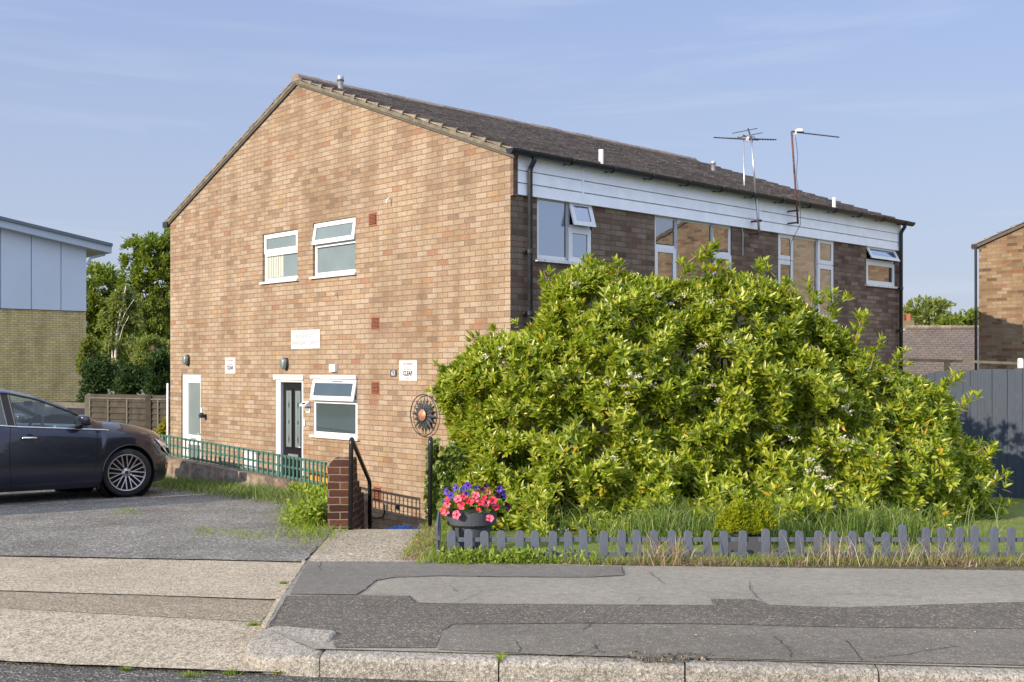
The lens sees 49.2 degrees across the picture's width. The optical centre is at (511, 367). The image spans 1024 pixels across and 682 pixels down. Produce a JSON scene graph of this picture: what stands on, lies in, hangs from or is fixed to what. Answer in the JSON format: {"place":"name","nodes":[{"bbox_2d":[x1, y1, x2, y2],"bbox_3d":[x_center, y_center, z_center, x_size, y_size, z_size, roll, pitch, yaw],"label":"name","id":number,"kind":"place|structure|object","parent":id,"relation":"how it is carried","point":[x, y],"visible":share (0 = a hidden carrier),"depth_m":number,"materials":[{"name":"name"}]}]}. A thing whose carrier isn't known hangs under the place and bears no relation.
{"place":"outdoors","nodes":[
{"label":"outdoors","id":0,"kind":"place"},
{"bbox_2d":[0,486,329,560],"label":"driveway","id":1,"kind":"structure","parent":0,"point":[49,523],"depth_m":11.27,"materials":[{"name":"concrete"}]},
{"bbox_2d":[0,388,168,497],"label":"parked car","id":2,"kind":"object","parent":1,"relation":"on","point":[74,451],"visible":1,"depth_m":14.56,"materials":[{"name":"paint"}]},
{"bbox_2d":[100,504,348,541],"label":"grass","id":3,"kind":"structure","parent":0,"point":[268,535],"depth_m":10.83,"materials":[{"name":"green plant"}]},
{"bbox_2d":[0,661,498,681],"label":"road","id":4,"kind":"structure","parent":0,"point":[13,671],"depth_m":5.62,"materials":[{"name":"grey asphalt"}]},
{"bbox_2d":[118,579,288,676],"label":"grass","id":5,"kind":"structure","parent":4,"relation":"on","point":[228,672],"depth_m":5.63,"materials":[{"name":"green plant"}]},
{"bbox_2d":[246,626,335,676],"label":"kerb","id":6,"kind":"structure","parent":4,"relation":"on","point":[268,649],"depth_m":5.76,"materials":[{"name":"concrete"}]},
{"bbox_2d":[320,649,499,681],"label":"kerb","id":7,"kind":"structure","parent":4,"relation":"on","point":[437,666],"depth_m":5.55,"materials":[{"name":"concrete"}]},
{"bbox_2d":[499,654,683,681],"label":"kerb","id":8,"kind":"structure","parent":4,"relation":"on","point":[530,668],"depth_m":5.45,"materials":[{"name":"concrete"}]},
{"bbox_2d":[494,651,510,662],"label":"grass","id":9,"kind":"structure","parent":8,"relation":"on","point":[500,657],"depth_m":5.52,"materials":[{"name":"green plant"}]},
{"bbox_2d":[685,659,877,681],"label":"kerb","id":10,"kind":"structure","parent":4,"relation":"on","point":[698,670],"depth_m":5.34,"materials":[{"name":"concrete"}]},
{"bbox_2d":[241,522,371,558],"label":"dry grass","id":11,"kind":"structure","parent":0,"point":[309,540],"depth_m":10.21,"materials":[{"name":"plant"}]},
{"bbox_2d":[310,469,326,481],"bbox_3d":[-2.744,1.630,16.771,0.390,0.160,0.582,0,0,-43],"label":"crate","id":12,"kind":"object","parent":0,"point":[318,475],"visible":0.15,"depth_m":16.73,"materials":[{"name":"yellow plastic"}]},
{"bbox_2d":[307,529,431,561],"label":"path","id":13,"kind":"structure","parent":0,"point":[378,545],"depth_m":9.78,"materials":[{"name":"concrete"}]},
{"bbox_2d":[290,561,623,593],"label":"pavement","id":14,"kind":"structure","parent":0,"point":[341,578],"depth_m":8.24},
{"bbox_2d":[106,389,914,681],"bbox_3d":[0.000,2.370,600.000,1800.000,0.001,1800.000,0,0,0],"label":"ground","id":15,"kind":"structure","parent":0,"point":[372,528],"depth_m":32.63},
{"bbox_2d":[0,216,112,424],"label":"commercial building","id":16,"kind":"structure","parent":15,"relation":"on","point":[42,302],"depth_m":36.94,"materials":[{"name":"yellow brick"}]},
{"bbox_2d":[85,393,91,415],"bbox_3d":[-9.218,1.455,24.350,0.160,1.790,0.160,0,0,0],"label":"fence post","id":17,"kind":"object","parent":15,"relation":"on","point":[87,403],"visible":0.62,"depth_m":24.28,"materials":[{"name":"brown wood"}]},
{"bbox_2d":[45,402,84,407],"bbox_3d":[-9.915,0.840,24.950,2.002,0.130,0.050,0,0,40],"label":"wooden rail","id":18,"kind":"object","parent":17,"relation":"attached to","point":[72,405],"visible":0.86,"depth_m":24.86,"materials":[{"name":"brown wood"}]},
{"bbox_2d":[75,330,103,375],"bbox_3d":[-13.547,0.625,36.021,1.022,3.702,0.920,0,0,-34],"label":"shrub","id":19,"kind":"object","parent":15,"relation":"on","point":[86,348],"visible":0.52,"depth_m":35.77,"materials":[{"name":"green plant"}]},
{"bbox_2d":[76,349,123,408],"bbox_3d":[-11.378,0.974,31.000,1.452,3.003,1.488,0,0,-38],"label":"shrub","id":20,"kind":"object","parent":15,"relation":"on","point":[93,381],"visible":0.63,"depth_m":30.62,"materials":[{"name":"green plant"}]},
{"bbox_2d":[86,260,131,361],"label":"ash tree","id":21,"kind":"object","parent":15,"relation":"on","point":[103,275],"visible":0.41,"depth_m":52.47,"materials":[{"name":"green plant"}]},
{"bbox_2d":[88,394,145,427],"bbox_3d":[-8.375,1.462,23.789,1.882,1.775,0.085,0,0,32],"label":"lap fence","id":22,"kind":"object","parent":15,"relation":"on","point":[124,409],"visible":0.37,"depth_m":23.77,"materials":[{"name":"brown wood"}]},
{"bbox_2d":[94,282,145,368],"bbox_3d":[-11.911,-0.658,34.011,1.580,3.857,1.181,0,0,0],"label":"birch tree","id":23,"kind":"object","parent":15,"relation":"on","point":[128,318],"visible":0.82,"depth_m":33.80,"materials":[{"name":"green plant"}]},
{"bbox_2d":[110,362,145,394],"bbox_3d":[-10.118,1.154,30.010,1.521,2.644,1.432,0,0,0],"label":"shrub","id":24,"kind":"object","parent":15,"relation":"on","point":[125,382],"visible":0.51,"depth_m":29.60,"materials":[{"name":"green plant"}]},
{"bbox_2d":[112,227,169,351],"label":"ash tree","id":25,"kind":"object","parent":15,"relation":"on","point":[153,308],"visible":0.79,"depth_m":48.57,"materials":[{"name":"green plant"}]},
{"bbox_2d":[121,330,169,400],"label":"tree","id":26,"kind":"object","parent":15,"relation":"on","point":[158,347],"visible":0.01,"depth_m":63.95,"materials":[{"name":"green plant"}]},
{"bbox_2d":[145,394,151,429],"bbox_3d":[-7.555,1.453,23.250,0.140,1.795,0.140,0,0,0],"label":"fence post","id":27,"kind":"object","parent":15,"relation":"on","point":[148,410],"visible":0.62,"depth_m":23.19,"materials":[{"name":"brown wood"}]},
{"bbox_2d":[128,333,169,371],"bbox_3d":[-10.189,0.738,31.993,1.557,3.475,1.326,0,0,0],"label":"shrub","id":28,"kind":"object","parent":15,"relation":"on","point":[143,352],"visible":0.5,"depth_m":31.76,"materials":[{"name":"green plant"}]},
{"bbox_2d":[141,347,169,416],"bbox_3d":[-9.049,0.960,28.991,1.238,3.032,1.144,0,0,0],"label":"shrub","id":29,"kind":"object","parent":15,"relation":"on","point":[155,381],"visible":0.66,"depth_m":28.75,"materials":[{"name":"green plant"}]},
{"bbox_2d":[151,395,169,441],"bbox_3d":[-7.300,1.462,23.114,0.657,1.775,0.085,0,0,32],"label":"lap fence","id":30,"kind":"object","parent":15,"relation":"on","point":[159,408],"visible":0.28,"depth_m":23.09,"materials":[{"name":"brown wood"}]},
{"bbox_2d":[155,416,169,438],"bbox_3d":[-6.718,1.696,21.603,0.338,1.556,0.343,0,0,41],"label":"shrub","id":31,"kind":"object","parent":15,"relation":"on","point":[162,428],"visible":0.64,"depth_m":21.53,"materials":[{"name":"yellow plant"}]},
{"bbox_2d":[165,455,367,528],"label":"retaining wall","id":32,"kind":"structure","parent":15,"relation":"on","point":[192,468],"depth_m":16.43,"materials":[{"name":"beige concrete"}]},
{"bbox_2d":[158,434,168,454],"bbox_3d":[-5.886,1.224,18.233,0.034,0.348,1.305,0,0,-44],"label":"trellis panel","id":33,"kind":"object","parent":32,"relation":"on","point":[163,436],"visible":0.22,"depth_m":17.83,"materials":[{"name":"green paint"}]},
{"bbox_2d":[169,436,219,464],"bbox_3d":[-4.882,1.270,17.175,0.034,0.362,1.614,0,0,-43],"label":"trellis panel","id":34,"kind":"object","parent":32,"relation":"on","point":[197,450],"visible":1,"depth_m":17.12,"materials":[{"name":"green paint"}]},
{"bbox_2d":[220,444,277,476],"bbox_3d":[-3.771,1.325,16.004,0.034,0.366,1.613,0,0,-43],"label":"trellis panel","id":35,"kind":"object","parent":32,"relation":"on","point":[252,469],"visible":1,"depth_m":15.99,"materials":[{"name":"green paint"}]},
{"bbox_2d":[278,454,326,485],"bbox_3d":[-2.822,1.375,15.004,0.034,0.352,1.145,0,0,-43],"label":"trellis panel","id":36,"kind":"object","parent":32,"relation":"on","point":[301,469],"visible":0.91,"depth_m":14.99,"materials":[{"name":"green paint"}]},
{"bbox_2d":[261,560,305,630],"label":"kerb","id":37,"kind":"structure","parent":15,"relation":"on","point":[270,614],"depth_m":7.19,"materials":[{"name":"concrete"}]},
{"bbox_2d":[327,457,363,528],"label":"brick pier","id":38,"kind":"structure","parent":15,"relation":"on","point":[337,489],"depth_m":11.20,"materials":[{"name":"brown brick"}]},
{"bbox_2d":[386,525,418,528],"bbox_3d":[-1.423,2.241,15.000,0.805,0.258,0.600,0,0,0],"label":"tarpaulin","id":39,"kind":"object","parent":15,"relation":"on","point":[401,527],"visible":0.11,"depth_m":14.95,"materials":[{"name":"blue plastic"}]},
{"bbox_2d":[162,73,914,528],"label":"brick house","id":40,"kind":"structure","parent":15,"relation":"on","point":[374,237],"depth_m":17.16,"materials":[{"name":"brick"}]},
{"bbox_2d":[182,355,189,365],"bbox_3d":[-5.989,-0.132,20.517,0.100,0.200,0.124,0,0,-44],"label":"wall lamp","id":41,"kind":"object","parent":40,"relation":"attached to","point":[186,360],"visible":1,"depth_m":20.49,"materials":[{"name":"silver metal"}]},
{"bbox_2d":[183,374,200,460],"bbox_3d":[-5.821,1.186,20.550,0.215,2.128,0.743,0,0,-44],"label":"door","id":42,"kind":"structure","parent":40,"relation":"in","point":[191,382],"depth_m":20.56,"materials":[{"name":"plastic"}]},
{"bbox_2d":[225,358,235,373],"bbox_3d":[-4.901,-0.031,19.433,0.009,0.276,0.352,0,0,-44],"label":"sign","id":43,"kind":"object","parent":40,"relation":"attached to","point":[230,365],"visible":1,"depth_m":19.42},
{"bbox_2d":[259,230,298,284],"bbox_3d":[-3.780,-1.800,18.306,0.150,0.831,1.140,0,0,-43],"label":"window","id":44,"kind":"structure","parent":40,"relation":"in","point":[280,249],"depth_m":18.33,"materials":[{"name":"plastic"}]},
{"bbox_2d":[280,358,288,369],"bbox_3d":[-3.693,-0.058,18.097,0.100,0.200,0.124,0,0,-44],"label":"wall lamp","id":45,"kind":"object","parent":40,"relation":"attached to","point":[284,363],"visible":1,"depth_m":18.06,"materials":[{"name":"silver metal"}]},
{"bbox_2d":[273,375,303,477],"bbox_3d":[-3.540,1.195,18.146,0.250,2.150,0.883,0,0,-43],"label":"door","id":46,"kind":"structure","parent":40,"relation":"in","point":[289,388],"depth_m":18.16,"materials":[{"name":"plastic"}]},
{"bbox_2d":[299,401,310,406],"bbox_3d":[-3.269,0.575,17.644,0.110,0.081,0.160,0,0,-43],"label":"intercom","id":47,"kind":"object","parent":40,"relation":"attached to","point":[305,403],"visible":1,"depth_m":17.61,"materials":[{"name":"plastic"}]},
{"bbox_2d":[291,329,319,348],"bbox_3d":[-3.280,-0.445,17.724,0.009,0.296,0.820,0,0,-44],"label":"sign","id":48,"kind":"object","parent":40,"relation":"attached to","point":[305,339],"visible":1,"depth_m":17.71,"materials":[{"name":"white plastic"}]},
{"bbox_2d":[309,217,356,278],"bbox_3d":[-2.720,-1.827,17.189,0.150,0.876,1.220,0,0,-43],"label":"window","id":49,"kind":"structure","parent":40,"relation":"in","point":[334,241],"depth_m":17.20,"materials":[{"name":"plastic"}]},
{"bbox_2d":[309,378,359,440],"bbox_3d":[-2.638,0.630,17.219,0.375,0.930,1.298,0,0,-43],"label":"window","id":50,"kind":"structure","parent":40,"relation":"in","point":[335,403],"depth_m":17.13,"materials":[{"name":"plastic"}]},
{"bbox_2d":[399,360,416,380],"bbox_3d":[-1.471,0.045,15.819,0.010,0.286,0.409,0,0,-43],"label":"sign","id":51,"kind":"object","parent":40,"relation":"attached to","point":[407,370],"visible":1,"depth_m":15.81,"materials":[{"name":"white plastic"}]},
{"bbox_2d":[410,394,436,435],"bbox_3d":[-1.238,0.662,15.484,0.047,0.591,0.591,0,0,-43],"label":"wall ornament","id":52,"kind":"object","parent":40,"relation":"attached to","point":[424,415],"depth_m":15.47,"materials":[{"name":"paint"}]},
{"bbox_2d":[535,198,595,264],"bbox_3d":[0.642,-1.826,15.071,1.141,0.880,0.393,0,0,-44],"label":"window","id":53,"kind":"structure","parent":40,"relation":"in","point":[563,228],"depth_m":15.01,"materials":[{"name":"plastic"}]},
{"bbox_2d":[655,215,730,312],"bbox_3d":[2.690,-1.529,17.045,1.992,1.444,0.345,0,0,-44],"label":"window","id":54,"kind":"structure","parent":40,"relation":"in","point":[674,237],"depth_m":16.83,"materials":[{"name":"plastic"}]},
{"bbox_2d":[713,128,776,236],"bbox_3d":[3.715,-3.015,18.528,1.017,1.893,1.705,0,0,0],"label":"tv aerial","id":55,"kind":"object","parent":40,"relation":"attached to","point":[751,139],"visible":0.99,"depth_m":17.78,"materials":[{"name":"metal"}]},
{"bbox_2d":[778,233,837,321],"bbox_3d":[5.030,-1.523,19.124,1.834,1.434,0.135,0,0,-43],"label":"window","id":56,"kind":"structure","parent":40,"relation":"in","point":[813,257],"depth_m":19.18,"materials":[{"name":"plastic"}]},
{"bbox_2d":[787,128,838,274],"bbox_3d":[4.967,-2.360,18.455,0.854,3.168,0.197,0,0,13],"label":"tv aerial","id":57,"kind":"object","parent":40,"relation":"attached to","point":[799,130],"visible":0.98,"depth_m":18.46,"materials":[{"name":"metal"}]},
{"bbox_2d":[865,246,899,288],"bbox_3d":[6.822,-1.874,20.921,1.154,0.761,0.415,0,0,-43],"label":"window","id":58,"kind":"structure","parent":40,"relation":"in","point":[879,262],"depth_m":20.83,"materials":[{"name":"plastic"}]},
{"bbox_2d":[903,294,956,324],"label":"tree","id":59,"kind":"object","parent":15,"relation":"on","point":[921,315],"visible":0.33,"depth_m":61.33,"materials":[{"name":"green plant"}]},
{"bbox_2d":[903,325,978,379],"bbox_3d":[16.005,0.555,35.600,8.910,3.790,5.600,0,0,0],"label":"bungalow","id":60,"kind":"object","parent":15,"relation":"on","point":[955,342],"visible":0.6,"depth_m":34.76,"materials":[{"name":"brown tile"}]},
{"bbox_2d":[903,314,913,330],"bbox_3d":[14.066,-0.013,40.000,0.600,3.800,0.600,0,0,0],"label":"chimney stack","id":61,"kind":"object","parent":60,"relation":"on","point":[908,321],"visible":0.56,"depth_m":39.82,"materials":[{"name":"brick"}]},
{"bbox_2d":[874,664,1023,681],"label":"kerb","id":62,"kind":"structure","parent":15,"relation":"on","point":[905,673],"depth_m":5.26,"materials":[{"name":"concrete"}]},
{"bbox_2d":[936,307,978,324],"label":"tree","id":63,"kind":"object","parent":15,"relation":"on","point":[959,318],"visible":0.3,"depth_m":54.74,"materials":[{"name":"green plant"}]},
{"bbox_2d":[971,222,1023,369],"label":"brick house","id":64,"kind":"structure","parent":15,"relation":"on","point":[1001,295],"depth_m":24.85,"materials":[{"name":"brick"},{"name":"roof tile"}]},
{"bbox_2d":[0,529,1023,667],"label":"ground","id":65,"kind":"structure","parent":0,"point":[964,567],"depth_m":8.61,"materials":[{"name":"grey concrete"}]},
{"bbox_2d":[0,591,274,621],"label":"apron","id":66,"kind":"object","parent":65,"relation":"on","point":[215,608],"visible":0.93,"depth_m":7.24,"materials":[{"name":"concrete"}]},
{"bbox_2d":[10,608,250,621],"bbox_3d":[-3.703,1.536,7.234,4.467,0.004,0.015,0,0,13],"label":"crack","id":67,"kind":"object","parent":66,"relation":"on","point":[137,615],"visible":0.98,"depth_m":6.94,"materials":[{"name":"grey concrete"}]},
{"bbox_2d":[0,608,279,671],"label":"apron","id":68,"kind":"object","parent":65,"relation":"on","point":[93,639],"visible":0.8,"depth_m":6.28,"materials":[{"name":"concrete"}]},
{"bbox_2d":[0,555,301,660],"bbox_3d":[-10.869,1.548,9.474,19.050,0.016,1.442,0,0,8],"label":"apron","id":69,"kind":"object","parent":65,"relation":"on","point":[234,579],"visible":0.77,"depth_m":8.24,"materials":[{"name":"concrete"}]},
{"bbox_2d":[1,590,255,598],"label":"crack","id":70,"kind":"object","parent":69,"relation":"on","point":[130,594],"visible":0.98,"depth_m":7.56,"materials":[{"name":"grey concrete"}]},
{"bbox_2d":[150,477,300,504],"bbox_3d":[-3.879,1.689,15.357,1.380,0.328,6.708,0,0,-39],"label":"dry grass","id":71,"kind":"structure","parent":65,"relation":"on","point":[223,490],"depth_m":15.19,"materials":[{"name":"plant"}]},
{"bbox_2d":[151,472,310,506],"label":"grass","id":72,"kind":"structure","parent":65,"relation":"on","point":[252,491],"depth_m":15.39,"materials":[{"name":"green plant"}]},
{"bbox_2d":[280,493,326,526],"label":"weeds","id":73,"kind":"object","parent":65,"relation":"on","point":[316,510],"visible":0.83,"depth_m":11.46,"materials":[{"name":"green plant"}]},
{"bbox_2d":[263,497,347,548],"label":"grass","id":74,"kind":"structure","parent":65,"relation":"on","point":[309,526],"depth_m":11.11,"materials":[{"name":"green plant"}]},
{"bbox_2d":[285,480,326,519],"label":"weeds","id":75,"kind":"object","parent":65,"relation":"on","point":[306,487],"visible":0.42,"depth_m":14.11,"materials":[{"name":"green plant"}]},
{"bbox_2d":[392,522,444,559],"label":"dry grass","id":76,"kind":"structure","parent":65,"relation":"on","point":[415,555],"depth_m":9.83,"materials":[{"name":"beige plant"}]},
{"bbox_2d":[429,544,598,564],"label":"weeds","id":77,"kind":"object","parent":65,"relation":"on","point":[461,553],"visible":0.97,"depth_m":8.75,"materials":[{"name":"green plant"}]},
{"bbox_2d":[445,529,590,560],"bbox_3d":[0.049,1.429,8.924,1.169,0.281,0.044,0,0,0],"label":"picket fence","id":78,"kind":"object","parent":65,"relation":"on","point":[484,539],"visible":0.66,"depth_m":8.92,"materials":[{"name":"grey paint"}]},
{"bbox_2d":[596,530,748,559],"bbox_3d":[1.282,1.435,8.924,1.222,0.277,0.044,0,0,0],"label":"picket fence","id":79,"kind":"object","parent":65,"relation":"on","point":[621,539],"visible":0.69,"depth_m":8.91,"materials":[{"name":"grey paint"}]},
{"bbox_2d":[416,549,1022,566],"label":"grass","id":80,"kind":"structure","parent":65,"relation":"on","point":[624,557],"depth_m":8.76,"materials":[{"name":"green plant"}]},
{"bbox_2d":[522,553,1023,566],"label":"dry grass","id":81,"kind":"structure","parent":65,"relation":"on","point":[707,561],"depth_m":8.70,"materials":[{"name":"plant"}]},
{"bbox_2d":[617,527,1023,566],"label":"dry grass","id":82,"kind":"structure","parent":65,"relation":"on","point":[829,555],"depth_m":8.71,"materials":[{"name":"plant"}]},
{"bbox_2d":[758,524,909,560],"bbox_3d":[2.570,1.413,8.904,1.207,0.324,0.043,0,0,0],"label":"picket fence","id":83,"kind":"object","parent":65,"relation":"on","point":[765,538],"visible":0.7,"depth_m":8.90,"materials":[{"name":"grey paint"}]},
{"bbox_2d":[0,0,1023,324],"label":"sky","id":84,"kind":"structure","parent":0,"point":[112,112],"materials":[{"name":"blue"}]},
{"bbox_2d":[266,561,1023,667],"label":"pavement","id":85,"kind":"structure","parent":0,"point":[694,585],"depth_m":7.55,"materials":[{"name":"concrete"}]},
{"bbox_2d":[269,595,1023,647],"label":"pavement","id":86,"kind":"structure","parent":0,"point":[418,625],"depth_m":6.57,"materials":[{"name":"grey asphalt"}]},
{"bbox_2d":[301,593,670,604],"bbox_3d":[-0.120,1.472,7.011,2.729,0.014,0.257,0,0,10],"label":"crack","id":87,"kind":"object","parent":86,"relation":"on","point":[482,603],"visible":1,"depth_m":6.94,"materials":[{"name":"black asphalt"}]},
{"bbox_2d":[425,477,1023,560],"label":"lawn","id":88,"kind":"structure","parent":0,"point":[1011,513],"depth_m":10.08,"materials":[{"name":"green plant"}]},
{"bbox_2d":[401,519,451,557],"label":"grass","id":89,"kind":"structure","parent":88,"relation":"on","point":[443,534],"depth_m":10.06,"materials":[{"name":"green plant"}]},
{"bbox_2d":[436,501,440,554],"bbox_3d":[-0.635,1.397,9.700,0.030,0.300,1.502,0,0,-3],"label":"picket fence","id":90,"kind":"object","parent":88,"relation":"on","point":[438,530],"visible":0.68,"depth_m":9.16,"materials":[{"name":"grey paint"}]},
{"bbox_2d":[446,507,496,549],"bbox_3d":[-0.342,1.383,9.450,0.436,0.360,0.436,0,0,0],"label":"flower pot","id":91,"kind":"object","parent":88,"relation":"on","point":[475,522],"visible":0.69,"depth_m":9.30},
{"bbox_2d":[438,487,505,521],"bbox_3d":[-0.344,1.139,9.430,0.612,0.276,0.563,0,0,0],"label":"petunia","id":92,"kind":"object","parent":91,"relation":"in","point":[492,500],"visible":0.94,"depth_m":9.23,"materials":[{"name":"pink plant"}]},
{"bbox_2d":[436,481,507,512],"bbox_3d":[-0.346,1.093,9.458,0.567,0.266,0.547,0,0,-39],"label":"petunia","id":93,"kind":"object","parent":91,"relation":"in","point":[467,485],"visible":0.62,"depth_m":9.42,"materials":[{"name":"purple plant"}]},
{"bbox_2d":[437,483,510,512],"bbox_3d":[-0.322,1.100,9.442,0.582,0.244,0.489,0,0,20],"label":"petunia","id":94,"kind":"object","parent":91,"relation":"in","point":[497,494],"visible":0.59,"depth_m":9.43,"materials":[{"name":"red plant"}]},
{"bbox_2d":[423,438,529,525],"bbox_3d":[-0.388,1.347,12.383,1.166,1.144,1.309,0,0,0],"label":"ivy","id":95,"kind":"object","parent":88,"relation":"on","point":[451,459],"visible":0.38,"depth_m":11.83,"materials":[{"name":"green plant"}]},
{"bbox_2d":[423,237,1017,542],"bbox_3d":[2.245,0.158,12.609,6.239,3.183,5.104,0,0,-37],"label":"shrub","id":96,"kind":"object","parent":88,"relation":"on","point":[684,457],"visible":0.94,"depth_m":11.60,"materials":[{"name":"green plant"}]},
{"bbox_2d":[727,532,760,553],"bbox_3d":[1.971,1.488,9.450,0.280,0.150,0.280,0,0,0],"label":"planter","id":97,"kind":"object","parent":88,"relation":"on","point":[753,542],"visible":0.36,"depth_m":9.31,"materials":[{"name":"stone"}]},
{"bbox_2d":[714,495,780,533],"bbox_3d":[1.997,1.240,9.476,0.557,0.337,0.425,0,0,-20],"label":"dwarf conifer","id":98,"kind":"object","parent":97,"relation":"in","point":[737,516],"visible":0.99,"depth_m":9.42,"materials":[{"name":"green plant"}]},
{"bbox_2d":[504,492,1011,545],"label":"tall grass","id":99,"kind":"structure","parent":88,"relation":"on","point":[877,528],"depth_m":10.06,"materials":[{"name":"green plant"}]},
{"bbox_2d":[906,358,1016,370],"bbox_3d":[7.165,0.805,17.109,2.131,1.895,0.125,0,0,14],"label":"wooden rail","id":100,"kind":"object","parent":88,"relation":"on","point":[946,364],"visible":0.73,"depth_m":17.17,"materials":[{"name":"brown wood"}]},
{"bbox_2d":[1017,358,1023,367],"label":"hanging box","id":101,"kind":"object","parent":100,"relation":"hanging from","point":[1020,362],"visible":0.89,"depth_m":16.87,"materials":[{"name":"white plastic"}]},
{"bbox_2d":[916,526,1023,559],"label":"picket fence","id":102,"kind":"object","parent":88,"relation":"on","point":[994,539],"visible":0.62,"depth_m":8.91,"materials":[{"name":"grey paint"}]},
{"bbox_2d":[928,368,1023,498],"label":"board fence","id":103,"kind":"object","parent":88,"relation":"on","point":[996,411],"visible":0.56,"depth_m":15.03,"materials":[{"name":"grey paint"}]},
{"bbox_2d":[439,623,1023,664],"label":"pavement","id":104,"kind":"structure","parent":0,"point":[991,646],"depth_m":5.84,"materials":[{"name":"grey asphalt"}]},
{"bbox_2d":[442,622,838,630],"bbox_3d":[0.722,1.442,6.258,2.248,0.009,0.230,0,0,-3],"label":"crack","id":105,"kind":"object","parent":104,"relation":"on","point":[597,622],"visible":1,"depth_m":6.30,"materials":[{"name":"black asphalt"}]},
{"bbox_2d":[598,650,715,662],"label":"loose chippings","id":106,"kind":"object","parent":104,"relation":"on","point":[665,657],"visible":1,"depth_m":5.47,"materials":[{"name":"grey gravel"}]},
{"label":"steps","id":107,"kind":"structure","parent":0,"visible":0},
{"bbox_2d":[348,437,371,529],"bbox_3d":[-1.603,1.397,11.840,0.051,1.408,1.566,0,0,0],"label":"handrail","id":108,"kind":"object","parent":107,"relation":"on","point":[352,444],"visible":0.91,"depth_m":11.10,"materials":[{"name":"black metal"}]},
{"bbox_3d":[-0.750,2.005,12.250,0.100,0.731,2.300,0,0,0],"label":"retaining wall","id":109,"kind":"object","parent":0,"visible":0},
{"bbox_2d":[428,437,433,527],"bbox_3d":[-0.863,1.400,11.960,0.058,1.403,1.527,0,0,-3],"label":"handrail","id":110,"kind":"object","parent":109,"relation":"attached to","point":[430,461],"visible":0.72,"depth_m":11.22,"materials":[{"name":"black metal"}]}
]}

